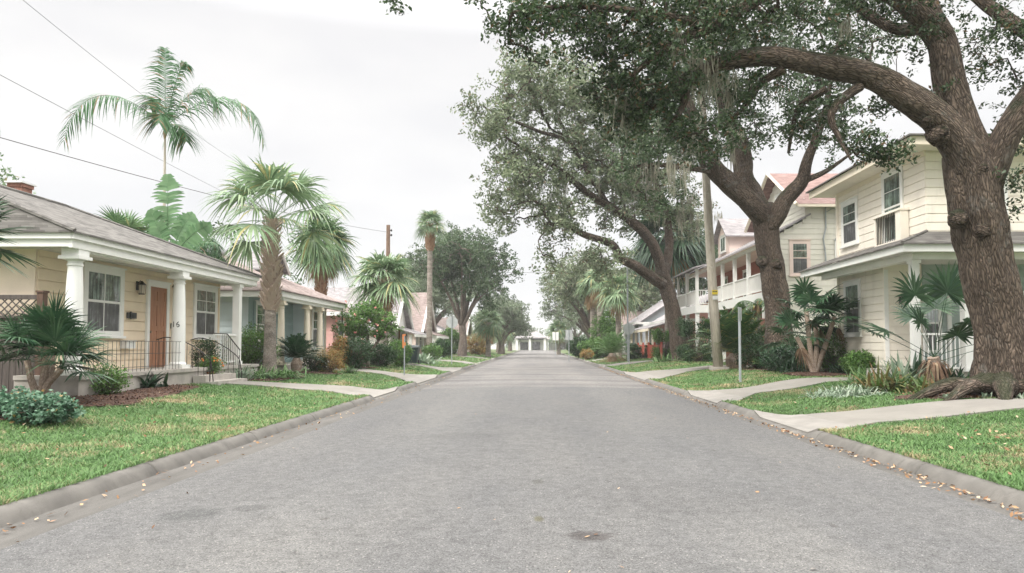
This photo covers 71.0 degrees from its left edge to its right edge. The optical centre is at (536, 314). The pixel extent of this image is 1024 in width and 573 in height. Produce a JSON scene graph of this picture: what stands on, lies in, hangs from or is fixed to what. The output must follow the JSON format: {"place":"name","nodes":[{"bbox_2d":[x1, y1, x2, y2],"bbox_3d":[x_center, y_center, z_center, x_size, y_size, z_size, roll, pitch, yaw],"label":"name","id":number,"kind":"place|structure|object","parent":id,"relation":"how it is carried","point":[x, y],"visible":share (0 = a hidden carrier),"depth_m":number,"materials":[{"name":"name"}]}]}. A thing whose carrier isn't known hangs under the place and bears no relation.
{"place":"outdoors","nodes":[
{"label":"outdoors","id":0,"kind":"place"},
{"bbox_2d":[0,349,518,505],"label":"lawn","id":1,"kind":"structure","parent":0,"point":[493,351],"depth_m":11.41,"materials":[{"name":"plant"}]},
{"bbox_2d":[0,290,49,393],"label":"wooden fence","id":2,"kind":"object","parent":1,"relation":"on","point":[9,371],"visible":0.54,"depth_m":15.17,"materials":[{"name":"brown wood"}]},
{"bbox_2d":[2,392,85,424],"bbox_3d":[-7.573,1.454,11.044,1.050,0.525,1.203,2,-3,-44],"label":"ground cover","id":3,"kind":"object","parent":1,"relation":"on","point":[60,407],"visible":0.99,"depth_m":10.86,"materials":[{"name":"green plant"}]},
{"bbox_2d":[70,396,140,405],"bbox_3d":[-9.474,1.700,14.084,3.157,0.142,2.251,0,-3,0],"label":"mulch bed","id":4,"kind":"object","parent":1,"relation":"on","point":[102,402],"visible":0.3,"depth_m":14.11,"materials":[{"name":"wood"}]},
{"bbox_2d":[0,289,119,394],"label":"fan palm","id":5,"kind":"object","parent":4,"relation":"on","point":[50,329],"visible":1,"depth_m":13.75,"materials":[{"name":"plant"}]},
{"bbox_2d":[0,181,261,395],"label":"bungalow","id":6,"kind":"object","parent":1,"relation":"on","point":[147,302],"visible":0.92,"depth_m":18.64,"materials":[{"name":"beige paint"}]},
{"bbox_2d":[83,261,126,337],"bbox_3d":[-10.828,-0.312,17.991,0.105,1.828,1.760,0,-2,0],"label":"window","id":7,"kind":"structure","parent":6,"relation":"in","point":[103,285],"depth_m":17.99,"materials":[{"name":"clear glass"}]},
{"bbox_2d":[149,286,166,366],"bbox_3d":[-10.835,0.370,20.513,0.090,2.270,0.920,0,-2,0],"label":"door","id":8,"kind":"structure","parent":6,"relation":"in","point":[158,303],"depth_m":20.50,"materials":[{"name":"brown wood"}]},
{"bbox_2d":[192,282,219,339],"bbox_3d":[-10.828,-0.060,23.525,0.105,1.808,1.740,0,-2,0],"label":"window","id":9,"kind":"structure","parent":6,"relation":"in","point":[205,297],"depth_m":23.44,"materials":[{"name":"clear glass"}]},
{"bbox_2d":[97,205,169,231],"bbox_3d":[-14.424,-0.721,25.123,2.893,6.232,2.701,0,-3,0],"label":"fan palm","id":10,"kind":"object","parent":1,"relation":"on","point":[128,220],"visible":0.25,"depth_m":24.55,"materials":[{"name":"green plant"}]},
{"bbox_2d":[85,390,186,398],"bbox_3d":[-9.383,1.762,15.641,2.409,0.093,5.388,0,-3,0],"label":"mulch bed","id":11,"kind":"object","parent":1,"relation":"on","point":[143,393],"visible":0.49,"depth_m":15.98,"materials":[{"name":"wood"}]},
{"bbox_2d":[88,361,133,394],"bbox_3d":[-9.441,1.446,15.738,0.965,0.846,0.947,-1,-3,29],"label":"shrub","id":12,"kind":"object","parent":11,"relation":"on","point":[108,387],"visible":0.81,"depth_m":15.65,"materials":[{"name":"green plant"}]},
{"bbox_2d":[58,46,266,221],"bbox_3d":[-14.687,-4.175,28.350,8.223,13.217,3.217,0,-3,0],"label":"queen palm","id":13,"kind":"object","parent":1,"relation":"on","point":[180,137],"visible":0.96,"depth_m":28.52,"materials":[{"name":"green plant"}]},
{"bbox_2d":[129,385,199,390],"bbox_3d":[-9.476,1.826,17.534,2.070,0.084,3.235,0,-3,0],"label":"mulch bed","id":14,"kind":"object","parent":1,"relation":"on","point":[166,388],"visible":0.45,"depth_m":17.46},
{"bbox_2d":[135,369,172,388],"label":"cast iron plant","id":15,"kind":"object","parent":14,"relation":"on","point":[153,381],"visible":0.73,"depth_m":17.53,"materials":[{"name":"green plant"}]},
{"bbox_2d":[141,174,212,250],"bbox_3d":[-12.457,-1.263,24.631,2.906,7.272,0.722,0,-3,0],"label":"banana plant","id":16,"kind":"object","parent":1,"relation":"on","point":[186,228],"visible":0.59,"depth_m":24.75,"materials":[{"name":"green plant"}]},
{"bbox_2d":[170,238,227,261],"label":"queen palm","id":17,"kind":"object","parent":1,"relation":"on","point":[212,247],"visible":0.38,"depth_m":26.98,"materials":[{"name":"green plant"}]},
{"bbox_2d":[189,337,220,366],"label":"bush","id":18,"kind":"object","parent":1,"relation":"on","point":[208,347],"visible":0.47,"depth_m":21.40,"materials":[{"name":"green plant"}]},
{"bbox_2d":[221,322,282,371],"bbox_3d":[-10.663,1.265,26.936,2.275,2.112,1.948,0,-3,0],"label":"gardenia bush","id":19,"kind":"object","parent":1,"relation":"on","point":[251,353],"visible":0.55,"depth_m":26.53,"materials":[{"name":"green plant"}]},
{"bbox_2d":[200,252,347,369],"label":"cottage","id":20,"kind":"structure","parent":1,"relation":"on","point":[302,310],"depth_m":31.56,"materials":[{"name":"teal"}]},
{"bbox_2d":[311,307,324,348],"bbox_3d":[-10.678,0.745,35.151,0.105,2.042,2.020,0,-2,0],"label":"window","id":21,"kind":"structure","parent":20,"relation":"in","point":[314,313],"depth_m":34.58,"materials":[{"name":"grey glass"}]},
{"bbox_2d":[249,374,304,380],"bbox_3d":[-9.205,2.163,24.573,2.223,0.103,4.144,0,-3,0],"label":"mulch bed","id":22,"kind":"object","parent":1,"relation":"on","point":[276,379],"visible":0.2,"depth_m":23.38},
{"bbox_2d":[197,152,353,372],"bbox_3d":[-9.505,-1.775,26.308,5.666,8.352,5.932,1,-3,-26],"label":"cabbage palm","id":23,"kind":"object","parent":22,"relation":"on","point":[268,180],"visible":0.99,"depth_m":25.83,"materials":[{"name":"green plant"}]},
{"bbox_2d":[291,371,334,373],"bbox_3d":[-9.207,2.330,28.511,2.860,0.161,2.666,0,-3,0],"label":"mulch bed","id":24,"kind":"object","parent":1,"relation":"on","point":[314,372],"visible":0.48,"depth_m":27.77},
{"bbox_2d":[276,333,329,370],"bbox_3d":[-9.293,1.535,27.980,2.376,1.638,2.290,-2,-4,45],"label":"sago palm","id":25,"kind":"object","parent":24,"relation":"on","point":[295,347],"visible":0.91,"depth_m":27.72,"materials":[{"name":"green plant"}]},
{"bbox_2d":[302,351,328,370],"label":"shrub","id":26,"kind":"object","parent":24,"relation":"on","point":[310,364],"visible":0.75,"depth_m":28.72,"materials":[{"name":"green plant"}]},
{"bbox_2d":[313,346,346,372],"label":"croton bush","id":27,"kind":"object","parent":24,"relation":"on","point":[332,363],"visible":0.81,"depth_m":29.05,"materials":[{"name":"orange plant"}]},
{"bbox_2d":[283,215,361,294],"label":"cabbage palm","id":28,"kind":"object","parent":1,"relation":"on","point":[318,276],"visible":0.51,"depth_m":49.68,"materials":[{"name":"green plant"}]},
{"bbox_2d":[326,334,353,367],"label":"shrub","id":29,"kind":"object","parent":1,"relation":"on","point":[343,339],"visible":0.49,"depth_m":33.52,"materials":[{"name":"orange plant"}]},
{"bbox_2d":[326,307,368,356],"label":"bungalow","id":30,"kind":"object","parent":1,"relation":"on","point":[330,321],"visible":0.09,"depth_m":42.99,"materials":[{"name":"pink"}]},
{"bbox_2d":[334,334,375,368],"bbox_3d":[-8.551,1.806,33.883,1.997,1.780,1.723,0,-3,0],"label":"shrub","id":31,"kind":"object","parent":1,"relation":"on","point":[358,359],"visible":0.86,"depth_m":33.68,"materials":[{"name":"green plant"}]},
{"bbox_2d":[307,287,425,353],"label":"house","id":32,"kind":"structure","parent":1,"relation":"on","point":[404,319],"depth_m":60.02,"materials":[{"name":"white"}]},
{"bbox_2d":[330,296,404,366],"bbox_3d":[-8.665,0.887,36.515,3.819,3.621,2.930,0,-3,0],"label":"flowering tree","id":33,"kind":"object","parent":1,"relation":"on","point":[354,326],"visible":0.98,"depth_m":36.18,"materials":[{"name":"green plant"}]},
{"bbox_2d":[342,249,423,364],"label":"cabbage palm","id":34,"kind":"object","parent":1,"relation":"on","point":[384,291],"visible":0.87,"depth_m":40.56,"materials":[{"name":"green plant"}]},
{"bbox_2d":[368,341,399,366],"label":"shrub","id":35,"kind":"object","parent":1,"relation":"on","point":[384,357],"visible":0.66,"depth_m":38.15,"materials":[{"name":"green plant"}]},
{"bbox_2d":[388,338,414,366],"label":"shrub","id":36,"kind":"object","parent":1,"relation":"on","point":[399,361],"visible":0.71,"depth_m":40.22,"materials":[{"name":"green plant"}]},
{"bbox_2d":[408,293,448,354],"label":"house","id":37,"kind":"structure","parent":1,"relation":"on","point":[419,323],"depth_m":69.57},
{"bbox_2d":[413,209,448,351],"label":"cabbage palm","id":38,"kind":"object","parent":1,"relation":"on","point":[429,230],"visible":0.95,"depth_m":59.99,"materials":[{"name":"green plant"}]},
{"bbox_2d":[394,245,478,324],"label":"live oak","id":39,"kind":"object","parent":1,"relation":"on","point":[446,305],"visible":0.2,"depth_m":93.86,"materials":[{"name":"plant"}]},
{"bbox_2d":[402,220,524,355],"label":"live oak","id":40,"kind":"object","parent":1,"relation":"on","point":[480,260],"visible":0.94,"depth_m":76.84,"materials":[{"name":"green plant"}]},
{"bbox_2d":[467,332,493,355],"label":"croton bush","id":41,"kind":"object","parent":1,"relation":"on","point":[476,347],"visible":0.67,"depth_m":89.43,"materials":[{"name":"orange plant"}]},
{"bbox_2d":[468,309,507,356],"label":"cabbage palm","id":42,"kind":"object","parent":1,"relation":"on","point":[488,330],"visible":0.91,"depth_m":83.51,"materials":[{"name":"green plant"}]},
{"bbox_2d":[468,294,536,353],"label":"live oak","id":43,"kind":"object","parent":1,"relation":"on","point":[511,316],"visible":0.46,"depth_m":111.32,"materials":[{"name":"plant"}]},
{"bbox_2d":[1,366,1018,417],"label":"mulch chips","id":44,"kind":"object","parent":1,"relation":"on","point":[127,391],"visible":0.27,"depth_m":16.09,"materials":[{"name":"wood"}]},
{"bbox_2d":[225,381,365,393],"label":"path","id":45,"kind":"structure","parent":0,"point":[337,389],"depth_m":21.25,"materials":[{"name":"concrete"}]},
{"bbox_2d":[347,386,397,397],"bbox_3d":[-4.980,2.405,21.616,0.840,0.230,4.000,0,-3,0],"label":"driveway apron","id":46,"kind":"object","parent":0,"point":[374,393],"visible":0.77,"depth_m":21.81,"materials":[{"name":"concrete"}]},
{"bbox_2d":[334,368,418,378],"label":"path","id":47,"kind":"structure","parent":0,"point":[398,375],"depth_m":31.86,"materials":[{"name":"concrete"}]},
{"bbox_2d":[0,350,1023,572],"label":"road","id":48,"kind":"structure","parent":0,"point":[532,457],"depth_m":6.58,"materials":[{"name":"asphalt"}]},
{"bbox_2d":[0,351,1023,549],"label":"gutter","id":49,"kind":"object","parent":48,"relation":"on","point":[33,527],"visible":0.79,"depth_m":8.18,"materials":[{"name":"concrete"}]},
{"bbox_2d":[2,367,1023,571],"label":"fallen leaves","id":50,"kind":"object","parent":48,"relation":"on","point":[893,466],"visible":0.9,"depth_m":9.61,"materials":[{"name":"brown plant"}]},
{"bbox_2d":[0,0,1023,344],"label":"sky","id":51,"kind":"structure","parent":0,"point":[354,94],"materials":[{"name":"white"}]},
{"bbox_2d":[644,365,751,377],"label":"path","id":52,"kind":"structure","parent":0,"point":[665,373],"depth_m":34.61,"materials":[{"name":"concrete"}]},
{"bbox_2d":[688,390,743,403],"bbox_3d":[4.980,2.313,19.618,0.840,0.241,4.000,0,-3,0],"label":"driveway apron","id":53,"kind":"object","parent":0,"point":[714,396],"visible":0.77,"depth_m":20.11,"materials":[{"name":"concrete"}]},
{"bbox_2d":[553,350,1023,490],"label":"lawn","id":54,"kind":"structure","parent":0,"point":[775,412],"depth_m":12.08,"materials":[{"name":"plant"}]},
{"bbox_2d":[544,321,569,353],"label":"cabbage palm","id":55,"kind":"object","parent":54,"relation":"on","point":[561,327],"visible":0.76,"depth_m":117.43,"materials":[{"name":"green plant"}]},
{"bbox_2d":[536,266,609,337],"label":"live oak","id":56,"kind":"object","parent":54,"relation":"on","point":[558,312],"visible":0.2,"depth_m":119.60,"materials":[{"name":"plant"}]},
{"bbox_2d":[566,335,588,357],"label":"hedge","id":57,"kind":"object","parent":54,"relation":"on","point":[571,345],"visible":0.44,"depth_m":77.34,"materials":[{"name":"green plant"}]},
{"bbox_2d":[535,243,624,330],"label":"live oak","id":58,"kind":"object","parent":54,"relation":"on","point":[566,288],"visible":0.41,"depth_m":82.59,"materials":[{"name":"green plant"}]},
{"bbox_2d":[447,43,721,359],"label":"live oak","id":59,"kind":"object","parent":54,"relation":"on","point":[587,161],"visible":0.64,"depth_m":45.98,"materials":[{"name":"green plant"}]},
{"bbox_2d":[573,272,604,357],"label":"cabbage palm","id":60,"kind":"object","parent":54,"relation":"on","point":[589,305],"visible":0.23,"depth_m":75.81,"materials":[{"name":"green plant"}]},
{"bbox_2d":[577,337,609,357],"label":"hedge","id":61,"kind":"object","parent":54,"relation":"on","point":[589,343],"visible":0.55,"depth_m":71.55,"materials":[{"name":"green plant"}]},
{"bbox_2d":[578,267,614,357],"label":"cabbage palm","id":62,"kind":"object","parent":54,"relation":"on","point":[595,290],"visible":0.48,"depth_m":73.73,"materials":[{"name":"green plant"}]},
{"bbox_2d":[587,308,624,356],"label":"shrub","id":63,"kind":"object","parent":54,"relation":"on","point":[608,325],"visible":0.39,"depth_m":73.48,"materials":[{"name":"green plant"}]},
{"bbox_2d":[588,331,641,361],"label":"sago palm","id":64,"kind":"object","parent":54,"relation":"on","point":[611,342],"visible":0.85,"depth_m":57.48,"materials":[{"name":"green plant"}]},
{"bbox_2d":[591,273,644,358],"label":"cabbage palm","id":65,"kind":"object","parent":54,"relation":"on","point":[617,300],"visible":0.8,"depth_m":65.62,"materials":[{"name":"green plant"}]},
{"bbox_2d":[613,256,661,310],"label":"live oak","id":66,"kind":"object","parent":54,"relation":"on","point":[650,296],"visible":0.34,"depth_m":100.83,"materials":[{"name":"green plant"}]},
{"bbox_2d":[621,294,681,354],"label":"house","id":67,"kind":"structure","parent":54,"relation":"on","point":[654,312],"depth_m":77.11,"materials":[{"name":"grey"}]},
{"bbox_2d":[650,327,670,359],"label":"hedge","id":68,"kind":"object","parent":54,"relation":"on","point":[658,336],"visible":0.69,"depth_m":53.56,"materials":[{"name":"green plant"}]},
{"bbox_2d":[619,202,717,348],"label":"cabbage palm","id":69,"kind":"object","parent":54,"relation":"on","point":[684,257],"visible":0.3,"depth_m":57.13,"materials":[{"name":"green plant"}]},
{"bbox_2d":[630,294,707,357],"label":"house","id":70,"kind":"structure","parent":54,"relation":"on","point":[659,322],"depth_m":63.99,"materials":[{"name":"white"}]},
{"bbox_2d":[621,214,717,302],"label":"live oak","id":71,"kind":"object","parent":54,"relation":"on","point":[702,262],"visible":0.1,"depth_m":87.50,"materials":[{"name":"green plant"}]},
{"bbox_2d":[674,316,712,361],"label":"hedge","id":72,"kind":"object","parent":54,"relation":"on","point":[685,329],"visible":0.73,"depth_m":46.54,"materials":[{"name":"green plant"}]},
{"bbox_2d":[379,0,1023,400],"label":"live oak","id":73,"kind":"object","parent":54,"relation":"on","point":[977,158],"visible":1,"depth_m":15.12,"materials":[{"name":"green plant"}]},
{"bbox_2d":[696,39,728,369],"bbox_3d":[8.068,-5.349,33.265,1.403,16.422,0.700,0,-3,0],"label":"utility pole","id":74,"kind":"object","parent":54,"relation":"on","point":[713,298],"visible":0.64,"depth_m":32.95,"materials":[{"name":"brown wood"}]},
{"bbox_2d":[678,303,764,368],"bbox_3d":[9.514,1.774,34.200,5.773,4.544,5.658,0,-3,0],"label":"hedge","id":75,"kind":"object","parent":54,"relation":"on","point":[729,331],"visible":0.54,"depth_m":33.47,"materials":[{"name":"green plant"}]},
{"bbox_2d":[729,298,764,349],"bbox_3d":[10.418,0.948,33.958,2.383,3.476,2.144,-2,-3,40],"label":"young palm","id":76,"kind":"object","parent":54,"relation":"on","point":[760,303],"visible":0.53,"depth_m":34.00,"materials":[{"name":"green plant"}]},
{"bbox_2d":[672,172,838,364],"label":"gallery house","id":77,"kind":"structure","parent":54,"relation":"on","point":[807,228],"depth_m":40.17,"materials":[{"name":"wood"}]},
{"bbox_2d":[789,239,810,276],"bbox_3d":[13.650,-2.903,37.079,1.160,1.924,0.105,0,-2,0],"label":"window","id":78,"kind":"structure","parent":77,"relation":"in","point":[799,249],"depth_m":37.10,"materials":[{"name":"wood"}]},
{"bbox_2d":[771,352,825,372],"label":"strap lily","id":79,"kind":"object","parent":54,"relation":"on","point":[790,367],"visible":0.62,"depth_m":27.73,"materials":[{"name":"green plant"}]},
{"bbox_2d":[782,371,852,375],"bbox_3d":[11.339,2.200,26.571,4.306,0.098,2.840,0,-3,0],"label":"mulch bed","id":80,"kind":"object","parent":54,"relation":"on","point":[825,373],"visible":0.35,"depth_m":26.08,"materials":[{"name":"soil"}]},
{"bbox_2d":[754,276,863,371],"bbox_3d":[10.508,0.460,27.045,4.337,3.784,3.298,0,-3,0],"label":"fan palm","id":81,"kind":"object","parent":80,"relation":"on","point":[828,306],"visible":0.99,"depth_m":26.91,"materials":[{"name":"plant"}]},
{"bbox_2d":[837,348,876,373],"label":"shrub","id":82,"kind":"object","parent":80,"relation":"on","point":[855,359],"visible":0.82,"depth_m":25.31,"materials":[{"name":"green plant"}]},
{"bbox_2d":[806,323,847,371],"bbox_3d":[11.603,1.372,28.299,2.091,2.152,1.870,-1,-3,22],"label":"gardenia bush","id":83,"kind":"object","parent":54,"relation":"on","point":[833,351],"visible":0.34,"depth_m":27.99,"materials":[{"name":"green plant"}]},
{"bbox_2d":[798,384,869,398],"bbox_3d":[7.208,1.982,17.197,1.922,0.616,2.013,-2,-3,33],"label":"liriope","id":84,"kind":"object","parent":54,"relation":"on","point":[827,392],"visible":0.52,"depth_m":17.29,"materials":[{"name":"green plant"}]},
{"bbox_2d":[810,383,887,398],"bbox_3d":[7.479,1.938,16.998,2.048,0.624,1.937,-1,-3,16],"label":"liriope","id":85,"kind":"object","parent":54,"relation":"on","point":[859,391],"visible":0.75,"depth_m":16.75,"materials":[{"name":"green plant"}]},
{"bbox_2d":[830,355,929,393],"bbox_3d":[8.325,1.554,17.545,2.468,1.097,2.642,0,-3,0],"label":"bromeliad","id":86,"kind":"object","parent":54,"relation":"on","point":[882,382],"visible":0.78,"depth_m":17.25,"materials":[{"name":"green plant"}]},
{"bbox_2d":[797,133,1023,376],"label":"two storey house","id":87,"kind":"structure","parent":54,"relation":"on","point":[890,227],"depth_m":24.52,"materials":[{"name":"beige"}]},
{"bbox_2d":[839,195,859,248],"bbox_3d":[11.928,-3.476,27.353,0.105,1.808,1.490,0,-2,0],"label":"window","id":88,"kind":"structure","parent":87,"relation":"in","point":[849,208],"depth_m":27.31,"materials":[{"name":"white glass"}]},
{"bbox_2d":[842,278,862,336],"bbox_3d":[11.928,-0.209,27.110,0.105,2.158,1.490,0,-2,0],"label":"window","id":89,"kind":"structure","parent":87,"relation":"in","point":[851,288],"depth_m":26.99,"materials":[{"name":"grey glass"}]},
{"bbox_2d":[879,164,903,242],"bbox_3d":[11.928,-3.595,24.055,0.105,2.558,1.490,0,-2,0],"label":"window","id":90,"kind":"structure","parent":87,"relation":"in","point":[892,190],"depth_m":24.10,"materials":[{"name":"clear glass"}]},
{"bbox_2d":[922,292,942,351],"bbox_3d":[13.550,0.286,24.518,0.720,2.052,0.085,0,-2,0],"label":"window","id":91,"kind":"structure","parent":87,"relation":"in","point":[931,315],"depth_m":24.51,"materials":[{"name":"white glass"}]},
{"bbox_2d":[951,301,960,366],"bbox_3d":[14.675,0.694,24.499,0.950,2.290,0.089,0,-2,0],"label":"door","id":92,"kind":"structure","parent":87,"relation":"in","point":[956,318],"depth_m":24.51,"materials":[{"name":"white"}]},
{"bbox_2d":[886,369,944,393],"bbox_3d":[9.241,1.679,16.995,1.916,0.882,2.326,1,-3,-13],"label":"bromeliad","id":93,"kind":"object","parent":54,"relation":"on","point":[922,383],"visible":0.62,"depth_m":16.85,"materials":[{"name":"green plant"}]},
{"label":"mulch bed","id":94,"kind":"structure","parent":54,"relation":"on","visible":0},
{"bbox_2d":[871,350,929,383],"bbox_3d":[9.164,1.388,17.916,1.356,1.022,1.188,1,-3,-14],"label":"agave","id":95,"kind":"object","parent":94,"relation":"on","point":[903,372],"visible":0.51,"depth_m":17.94,"materials":[{"name":"green plant"}]},
{"bbox_2d":[849,261,973,384],"bbox_3d":[10.589,0.598,18.607,2.800,4.012,4.565,2,-3,-42],"label":"fan palm","id":96,"kind":"object","parent":94,"relation":"on","point":[949,284],"visible":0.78,"depth_m":18.43,"materials":[{"name":"plant"}]},
{"bbox_2d":[717,376,866,398],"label":"path","id":97,"kind":"structure","parent":0,"point":[775,386],"depth_m":21.48,"materials":[{"name":"concrete"}]},
{"bbox_2d":[754,410,854,433],"bbox_3d":[4.980,2.043,13.324,0.840,0.230,3.400,0,-3,0],"label":"driveway apron","id":98,"kind":"object","parent":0,"point":[803,423],"visible":0.74,"depth_m":13.36,"materials":[{"name":"concrete"}]},
{"bbox_2d":[804,398,1023,425],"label":"path","id":99,"kind":"structure","parent":0,"point":[923,410],"depth_m":13.19,"materials":[{"name":"concrete"}]},
{"label":"ground","id":100,"kind":"structure","parent":0,"visible":0},
{"bbox_2d":[0,350,520,527],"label":"kerb","id":101,"kind":"structure","parent":100,"relation":"on","point":[24,509],"depth_m":8.32,"materials":[{"name":"concrete"}]},
{"bbox_2d":[512,329,578,349],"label":"pavilion house","id":102,"kind":"structure","parent":100,"relation":"on","point":[538,341],"depth_m":223.69,"materials":[{"name":"white"}]},
{"bbox_2d":[552,350,1023,511],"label":"kerb","id":103,"kind":"structure","parent":100,"relation":"on","point":[997,492],"depth_m":8.79,"materials":[{"name":"concrete"}]},
{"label":"mulch bed","id":104,"kind":"structure","parent":0,"visible":0},
{"bbox_2d":[732,328,766,368],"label":"shrub","id":105,"kind":"object","parent":104,"relation":"on","point":[751,348],"visible":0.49,"depth_m":32.37,"materials":[{"name":"green plant"}]},
{"bbox_2d":[600,0,958,368],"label":"live oak","id":106,"kind":"object","parent":104,"relation":"on","point":[740,186],"visible":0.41,"depth_m":31.04,"materials":[{"name":"green plant"}]},
{"bbox_2d":[759,343,802,370],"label":"shrub","id":107,"kind":"object","parent":104,"relation":"on","point":[783,351],"visible":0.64,"depth_m":29.14,"materials":[{"name":"green plant"}]},
{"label":"mulch bed","id":108,"kind":"structure","parent":0,"visible":0},
{"bbox_2d":[0,194,43,277],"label":"fan palm","id":109,"kind":"object","parent":108,"relation":"on","point":[10,253],"visible":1,"depth_m":12.11,"materials":[{"name":"plant"}]},
{"bbox_2d":[0,385,55,414],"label":"ground cover","id":110,"kind":"object","parent":108,"relation":"on","point":[6,399],"visible":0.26,"depth_m":11.19,"materials":[{"name":"green plant"}]},
{"bbox_3d":[-9.553,1.815,20.941,0.367,0.260,0.362,0,-2,0],"label":"plant pot","id":111,"kind":"object","parent":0,"visible":0},
{"bbox_2d":[194,354,226,373],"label":"flowering plant","id":112,"kind":"object","parent":111,"relation":"in","point":[214,359],"visible":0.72,"depth_m":20.87,"materials":[{"name":"green plant"}]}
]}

